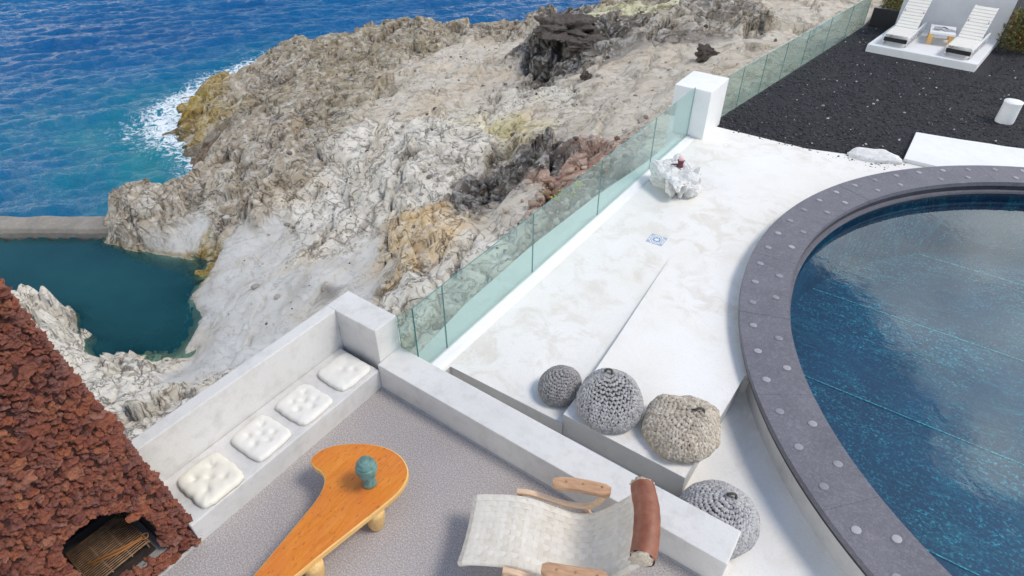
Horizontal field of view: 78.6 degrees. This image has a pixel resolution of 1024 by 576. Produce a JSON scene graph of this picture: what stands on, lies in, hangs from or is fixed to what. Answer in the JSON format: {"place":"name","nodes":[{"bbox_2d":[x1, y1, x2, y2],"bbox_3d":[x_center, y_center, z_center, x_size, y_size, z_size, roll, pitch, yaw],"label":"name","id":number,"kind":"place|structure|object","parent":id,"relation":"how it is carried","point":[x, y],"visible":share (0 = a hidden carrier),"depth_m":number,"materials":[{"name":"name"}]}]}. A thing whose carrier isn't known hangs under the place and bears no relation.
{"place":"outdoors","nodes":[
{"label":"outdoors","id":0,"kind":"place"},
{"bbox_2d":[0,237,201,355],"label":"tidal pool water","id":1,"kind":"structure","parent":0,"point":[118,300],"depth_m":19.46,"materials":[{"name":"teal liquid"}]},
{"bbox_2d":[0,0,601,356],"bbox_3d":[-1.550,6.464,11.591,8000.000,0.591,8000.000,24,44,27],"label":"sea","id":2,"kind":"structure","parent":0,"point":[92,92],"depth_m":35.62,"materials":[{"name":"liquid"}]},
{"bbox_2d":[0,216,107,241],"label":"sea wall","id":3,"kind":"structure","parent":2,"relation":"in","point":[80,228],"depth_m":21.55,"materials":[{"name":"concrete"}]},
{"bbox_2d":[150,388,699,575],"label":"lounge slab","id":4,"kind":"structure","parent":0,"point":[184,554],"depth_m":6.33,"materials":[{"name":"grey concrete"}]},
{"bbox_2d":[0,278,201,575],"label":"stone chimney","id":5,"kind":"object","parent":4,"relation":"on","point":[81,483],"visible":1,"depth_m":4.71,"materials":[{"name":"stone"}]},
{"bbox_2d":[97,537,116,562],"bbox_3d":[-3.615,2.333,5.576,0.104,0.095,0.261,4,38,5],"label":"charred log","id":6,"kind":"object","parent":5,"relation":"in","point":[107,548],"visible":0.35,"depth_m":5.56,"materials":[{"name":"black wood"}]},
{"bbox_2d":[88,533,148,566],"bbox_3d":[-3.431,2.290,5.463,0.487,0.027,0.074,-25,45,-28],"label":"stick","id":7,"kind":"object","parent":5,"relation":"on","point":[117,551],"visible":1,"depth_m":5.44,"materials":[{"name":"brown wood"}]},
{"bbox_2d":[131,291,399,541],"bbox_3d":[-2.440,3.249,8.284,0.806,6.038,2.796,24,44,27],"label":"concrete bench","id":8,"kind":"object","parent":4,"relation":"on","point":[177,443],"visible":0.41,"depth_m":6.58,"materials":[{"name":"white concrete"}]},
{"bbox_2d":[177,452,243,508],"bbox_3d":[-2.905,1.837,6.031,0.525,0.079,0.481,24,44,28],"label":"seat cushion","id":9,"kind":"object","parent":8,"relation":"on","point":[211,480],"visible":1,"depth_m":5.99,"materials":[{"name":"beige fabric"}]},
{"bbox_2d":[231,415,290,462],"bbox_3d":[-2.580,1.530,6.428,0.503,0.068,0.456,22,43,25],"label":"seat cushion","id":10,"kind":"object","parent":8,"relation":"on","point":[261,438],"visible":1,"depth_m":6.39,"materials":[{"name":"white fabric"}]},
{"bbox_2d":[275,384,332,425],"bbox_3d":[-2.255,1.252,6.780,0.504,0.070,0.458,22,43,26],"label":"seat cushion","id":11,"kind":"object","parent":8,"relation":"on","point":[304,404],"visible":1,"depth_m":6.74,"materials":[{"name":"white fabric"}]},
{"bbox_2d":[318,353,370,391],"bbox_3d":[-1.921,0.952,7.158,0.478,0.071,0.476,25,45,28],"label":"seat cushion","id":12,"kind":"object","parent":8,"relation":"on","point":[343,372],"visible":1,"depth_m":7.11,"materials":[{"name":"white fabric"}]},
{"bbox_2d":[163,389,696,575],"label":"carpet","id":13,"kind":"object","parent":4,"relation":"on","point":[422,531],"visible":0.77,"depth_m":6.13,"materials":[{"name":"grey carpet"}]},
{"bbox_2d":[254,444,408,575],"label":"coffee table","id":14,"kind":"object","parent":13,"relation":"on","point":[345,506],"visible":0.99,"depth_m":5.74,"materials":[{"name":"orange wood"}]},
{"bbox_2d":[355,456,377,488],"bbox_3d":[-1.342,1.710,5.797,0.216,0.368,0.215,17,41,20],"label":"bronze bust","id":15,"kind":"object","parent":14,"relation":"on","point":[366,467],"visible":1,"depth_m":5.69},
{"bbox_2d":[457,476,660,575],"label":"lounge chair","id":16,"kind":"object","parent":13,"relation":"on","point":[519,534],"visible":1,"depth_m":5.39,"materials":[{"name":"white fabric"}]},
{"bbox_2d":[11,0,884,439],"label":"rocky shore","id":17,"kind":"structure","parent":0,"point":[139,394],"depth_m":19.61,"materials":[{"name":"beige stone"}]},
{"bbox_2d":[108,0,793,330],"bbox_3d":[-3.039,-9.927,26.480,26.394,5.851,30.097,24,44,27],"label":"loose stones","id":18,"kind":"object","parent":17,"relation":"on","point":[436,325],"visible":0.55,"depth_m":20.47,"materials":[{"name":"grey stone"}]},
{"bbox_2d":[533,12,599,42],"bbox_3d":[2.079,-9.831,23.638,2.640,0.889,2.487,4,38,5],"label":"boulder","id":19,"kind":"object","parent":17,"relation":"on","point":[558,27],"visible":0.86,"depth_m":23.25,"materials":[{"name":"grey stone"}]},
{"bbox_2d":[543,179,590,208],"bbox_3d":[1.246,-2.143,14.294,1.171,0.615,0.915,11,40,14],"label":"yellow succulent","id":20,"kind":"object","parent":17,"relation":"on","point":[577,183],"visible":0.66,"depth_m":14.27,"materials":[{"name":"plant"}]},
{"bbox_2d":[485,136,657,263],"bbox_3d":[1.216,-1.842,14.089,3.054,2.118,5.106,24,44,27],"label":"rubble","id":21,"kind":"object","parent":17,"relation":"on","point":[556,207],"visible":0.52,"depth_m":14.11,"materials":[{"name":"grey stone"}]},
{"bbox_2d":[579,70,591,80],"bbox_3d":[2.423,-6.913,20.502,0.401,0.407,0.380,24,44,27],"label":"boulder","id":22,"kind":"object","parent":17,"relation":"on","point":[585,75],"visible":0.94,"depth_m":20.38,"materials":[{"name":"grey stone"}]},
{"bbox_2d":[564,34,612,57],"bbox_3d":[2.908,-8.712,22.570,1.857,0.704,2.467,-24,44,-27],"label":"boulder","id":23,"kind":"object","parent":17,"relation":"on","point":[577,46],"visible":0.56,"depth_m":22.42,"materials":[{"name":"grey stone"}]},
{"bbox_2d":[694,43,719,62],"bbox_3d":[5.898,-7.084,18.997,0.645,0.643,0.776,-21,43,-25],"label":"boulder","id":24,"kind":"object","parent":17,"relation":"on","point":[705,52],"visible":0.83,"depth_m":18.82,"materials":[{"name":"grey stone"}]},
{"bbox_2d":[419,127,920,434],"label":"terrace","id":25,"kind":"structure","parent":0,"point":[576,307],"depth_m":9.39,"materials":[{"name":"white paint"}]},
{"bbox_2d":[397,88,695,356],"bbox_3d":[1.117,-1.441,9.876,0.260,1.080,8.095,24,44,27],"label":"glass balustrade","id":26,"kind":"object","parent":25,"relation":"on","point":[532,236],"visible":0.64,"depth_m":8.48,"materials":[{"name":"teal"}]},
{"bbox_2d":[538,365,581,407],"bbox_3d":[0.547,1.091,7.143,0.513,0.358,0.511,24,44,27],"label":"knitted pouf","id":27,"kind":"object","parent":25,"relation":"on","point":[559,386],"visible":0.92,"depth_m":7.02,"materials":[{"name":"grey fabric"}]},
{"bbox_2d":[430,135,695,369],"bbox_3d":[1.309,-1.001,10.047,0.181,0.057,8.105,24,44,27],"label":"plaster cove","id":28,"kind":"object","parent":25,"relation":"on","point":[465,340],"visible":0.84,"depth_m":9.06,"materials":[{"name":"white paint"}]},
{"bbox_2d":[562,258,747,496],"bbox_3d":[2.069,0.940,7.939,1.800,0.684,3.605,24,44,27],"label":"terrace step","id":29,"kind":"object","parent":25,"relation":"on","point":[679,335],"visible":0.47,"depth_m":7.61,"materials":[{"name":"white paint"}]},
{"bbox_2d":[576,368,643,433],"bbox_3d":[1.069,1.163,6.746,0.734,0.502,0.750,24,44,27],"label":"knitted pouf","id":30,"kind":"object","parent":29,"relation":"on","point":[609,401],"visible":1,"depth_m":6.62,"materials":[{"name":"grey fabric"}]},
{"bbox_2d":[641,394,720,462],"bbox_3d":[1.771,1.387,6.492,0.829,0.483,0.857,24,44,27],"label":"knitted pouf","id":31,"kind":"object","parent":29,"relation":"on","point":[682,429],"visible":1,"depth_m":6.33,"materials":[{"name":"grey fabric"}]},
{"bbox_2d":[646,233,667,245],"bbox_3d":[2.254,-0.744,9.749,0.260,0.024,0.260,22,43,25],"label":"floor tile","id":32,"kind":"object","parent":25,"relation":"on","point":[656,239],"visible":1,"depth_m":9.74,"materials":[{"name":"white tile"}]},
{"bbox_2d":[649,153,701,198],"bbox_3d":[2.862,-1.956,10.844,0.728,0.527,0.963,-14,40,-17],"label":"weathered stone","id":33,"kind":"object","parent":25,"relation":"on","point":[673,180],"visible":0.99,"depth_m":10.68,"materials":[{"name":"white stone"}]},
{"bbox_2d":[671,156,684,167],"bbox_3d":[2.854,-2.174,10.730,0.217,0.181,0.124,24,44,27],"label":"candle holder","id":34,"kind":"object","parent":33,"relation":"on","point":[680,163],"visible":1,"depth_m":10.69,"materials":[{"name":"red"}]},
{"bbox_2d":[665,71,728,145],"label":"terrace pillar","id":35,"kind":"structure","parent":25,"relation":"on","point":[710,90],"depth_m":12.46,"materials":[{"name":"white paint"}]},
{"bbox_2d":[562,391,845,575],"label":"walkway","id":36,"kind":"structure","parent":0,"point":[788,542],"depth_m":6.36,"materials":[{"name":"white paint"}]},
{"bbox_2d":[377,347,740,575],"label":"wall","id":37,"kind":"structure","parent":36,"relation":"on","point":[698,541],"depth_m":6.32,"materials":[{"name":"white plaster"}]},
{"bbox_2d":[679,479,759,558],"bbox_3d":[1.975,2.167,5.990,0.790,0.505,0.773,24,44,27],"label":"knitted pouf","id":38,"kind":"object","parent":36,"relation":"on","point":[731,505],"visible":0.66,"depth_m":5.89,"materials":[{"name":"grey fabric"}]},
{"bbox_2d":[738,165,1023,575],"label":"round pool","id":39,"kind":"structure","parent":36,"relation":"on","point":[881,323],"depth_m":8.95,"materials":[{"name":"liquid"}]},
{"bbox_2d":[717,0,1023,169],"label":"gravel ground","id":40,"kind":"structure","parent":0,"point":[984,68],"depth_m":14.18,"materials":[{"name":"black gravel"}]},
{"bbox_2d":[727,0,871,106],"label":"glass balustrade","id":41,"kind":"object","parent":40,"relation":"on","point":[804,51],"visible":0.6,"depth_m":15.11,"materials":[{"name":"teal"}]},
{"bbox_2d":[847,147,902,164],"bbox_3d":[6.912,-2.480,11.943,0.973,0.265,0.482,13,40,16],"label":"border stone","id":42,"kind":"object","parent":40,"relation":"on","point":[882,156],"visible":0.79,"depth_m":11.81,"materials":[{"name":"white stone"}]},
{"bbox_2d":[869,6,899,28],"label":"end wall","id":43,"kind":"structure","parent":40,"relation":"on","point":[883,17],"depth_m":18.48,"materials":[{"name":"black rubber"}]},
{"bbox_2d":[879,0,903,9],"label":"shrub","id":44,"kind":"object","parent":43,"relation":"in","point":[896,4],"visible":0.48,"depth_m":18.39,"materials":[{"name":"green plant"}]},
{"bbox_2d":[865,24,997,71],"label":"sun platform","id":45,"kind":"structure","parent":40,"relation":"on","point":[918,49],"depth_m":16.47,"materials":[{"name":"white paint"}]},
{"bbox_2d":[882,0,931,47],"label":"sun lounger","id":46,"kind":"object","parent":45,"relation":"on","point":[913,14],"visible":1,"depth_m":16.98,"materials":[{"name":"white paint"}]},
{"bbox_2d":[926,24,955,46],"bbox_3d":[11.601,-6.830,16.913,0.600,0.315,0.800,20,42,23],"label":"side table","id":47,"kind":"object","parent":45,"relation":"on","point":[933,31],"visible":0.91,"depth_m":16.70,"materials":[{"name":"white paint"}]},
{"bbox_2d":[942,29,954,31],"bbox_3d":[11.645,-6.874,16.698,0.260,0.016,0.180,4,38,5],"label":"tray","id":48,"kind":"object","parent":47,"relation":"on","point":[947,30],"visible":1,"depth_m":16.67,"materials":[{"name":"silver metal"}]},
{"bbox_2d":[943,5,998,59],"bbox_3d":[11.952,-6.671,16.205,0.600,0.944,1.950,29,47,32],"label":"sun lounger","id":49,"kind":"object","parent":45,"relation":"on","point":[977,24],"visible":1,"depth_m":16.21,"materials":[{"name":"white paint"}]},
{"bbox_2d":[895,0,1017,46],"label":"screen wall","id":50,"kind":"structure","parent":40,"relation":"on","point":[954,13],"depth_m":17.26,"materials":[{"name":"paint"}]},
{"bbox_2d":[903,132,1023,166],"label":"white slab","id":51,"kind":"structure","parent":40,"relation":"on","point":[927,150],"depth_m":11.93,"materials":[{"name":"paint"}]},
{"bbox_2d":[995,98,1023,124],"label":"bollard","id":52,"kind":"object","parent":40,"relation":"on","point":[1009,111],"visible":0.99,"depth_m":13.07,"materials":[{"name":"white paint"}]},
{"bbox_2d":[996,7,1023,53],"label":"shrub","id":53,"kind":"object","parent":40,"relation":"on","point":[1016,25],"visible":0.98,"depth_m":16.65,"materials":[{"name":"green plant"}]}
]}

